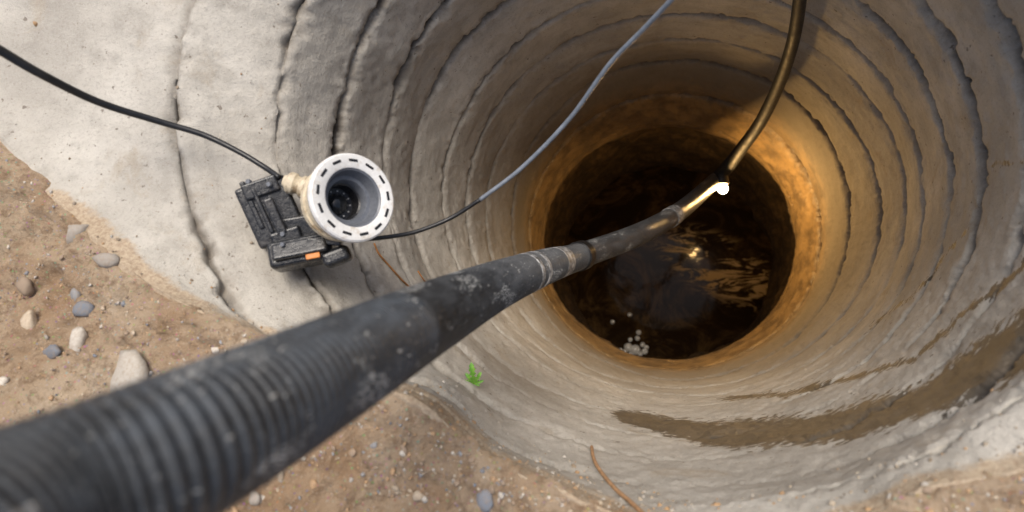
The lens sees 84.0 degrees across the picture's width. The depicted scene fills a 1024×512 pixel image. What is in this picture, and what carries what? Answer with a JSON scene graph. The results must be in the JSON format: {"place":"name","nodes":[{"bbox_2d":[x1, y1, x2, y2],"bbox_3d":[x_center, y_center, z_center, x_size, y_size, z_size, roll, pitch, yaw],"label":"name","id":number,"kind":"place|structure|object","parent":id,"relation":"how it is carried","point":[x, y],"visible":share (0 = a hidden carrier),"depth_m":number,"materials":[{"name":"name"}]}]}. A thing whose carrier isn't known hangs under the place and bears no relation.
{"place":"outdoors","nodes":[
{"label":"outdoors","id":0,"kind":"place"},
{"bbox_2d":[0,141,1023,511],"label":"ground","id":1,"kind":"structure","parent":0,"point":[22,225],"depth_m":0.95,"materials":[{"name":"soil"}]},
{"bbox_2d":[0,0,1023,511],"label":"concrete shaft","id":2,"kind":"object","parent":1,"relation":"on","point":[876,180],"visible":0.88,"depth_m":1.29,"materials":[{"name":"grey concrete"}]},
{"bbox_2d":[235,153,393,272],"bbox_3d":[-0.376,-0.072,1.046,0.305,0.168,0.192,-7,84,15],"label":"pipe inspection camera","id":3,"kind":"object","parent":2,"relation":"attached to","point":[346,197],"visible":0.99,"depth_m":1.04,"materials":[{"name":"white plastic"}]},
{"bbox_2d":[0,45,281,179],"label":"black cable","id":4,"kind":"object","parent":3,"relation":"attached to","point":[15,59],"visible":1,"depth_m":0.98,"materials":[{"name":"black rubber"}]},
{"bbox_2d":[368,198,480,240],"bbox_3d":[-0.193,-0.065,1.087,0.254,0.134,0.034,-18,81,13],"label":"sensor cable","id":5,"kind":"object","parent":3,"relation":"attached to","point":[440,222],"visible":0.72,"depth_m":1.12,"materials":[{"name":"black rubber"}]},
{"bbox_2d":[0,173,719,511],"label":"drain hose","id":6,"kind":"object","parent":2,"relation":"attached to","point":[226,430],"visible":0.99,"depth_m":0.36,"materials":[{"name":"rubber"}]},
{"bbox_2d":[373,243,408,285],"bbox_3d":[-0.288,0.028,1.379,0.010,0.093,0.127,-30,79,11],"label":"rusty wire","id":7,"kind":"object","parent":2,"relation":"attached to","point":[394,271],"visible":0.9,"depth_m":1.37,"materials":[{"name":"brown metal"}]},
{"bbox_2d":[465,362,483,385],"bbox_3d":[-0.081,0.260,1.222,0.041,0.025,0.052,29,94,16],"label":"weed plant","id":8,"kind":"object","parent":2,"relation":"attached to","point":[473,379],"visible":1,"depth_m":1.22,"materials":[{"name":"green plant"}]},
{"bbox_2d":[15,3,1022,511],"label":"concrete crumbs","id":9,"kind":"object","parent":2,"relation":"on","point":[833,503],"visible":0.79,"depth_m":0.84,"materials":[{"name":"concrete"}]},
{"bbox_2d":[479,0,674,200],"bbox_3d":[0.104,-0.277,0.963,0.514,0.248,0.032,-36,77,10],"label":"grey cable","id":10,"kind":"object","parent":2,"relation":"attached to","point":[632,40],"visible":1,"depth_m":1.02,"materials":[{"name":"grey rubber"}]},
{"bbox_2d":[590,445,643,511],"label":"dead root","id":11,"kind":"object","parent":2,"relation":"attached to","point":[636,507],"visible":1,"depth_m":0.90,"materials":[{"name":"brown plant"}]},
{"bbox_2d":[565,165,772,359],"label":"water","id":12,"kind":"structure","parent":2,"relation":"in","point":[697,280],"depth_m":4.33,"materials":[{"name":"black liquid"}]},
{"bbox_2d":[610,312,648,355],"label":"foam bubbles","id":13,"kind":"object","parent":12,"relation":"on","point":[630,348],"visible":0.89,"depth_m":4.33},
{"bbox_2d":[712,0,806,175],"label":"lamp cable","id":14,"kind":"object","parent":2,"relation":"attached to","point":[729,164],"visible":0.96,"depth_m":1.87,"materials":[{"name":"black rubber"}]},
{"bbox_2d":[716,174,728,193],"bbox_3d":[0.929,-0.320,2.522,0.062,0.066,0.082,-1,86,15],"label":"inspection lamp","id":15,"kind":"object","parent":14,"relation":"hanging from","point":[723,183],"visible":0.94,"depth_m":2.50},
{"bbox_2d":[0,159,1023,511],"bbox_3d":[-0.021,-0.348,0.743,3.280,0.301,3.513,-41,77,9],"label":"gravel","id":16,"kind":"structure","parent":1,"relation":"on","point":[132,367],"depth_m":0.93,"materials":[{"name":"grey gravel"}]}
]}

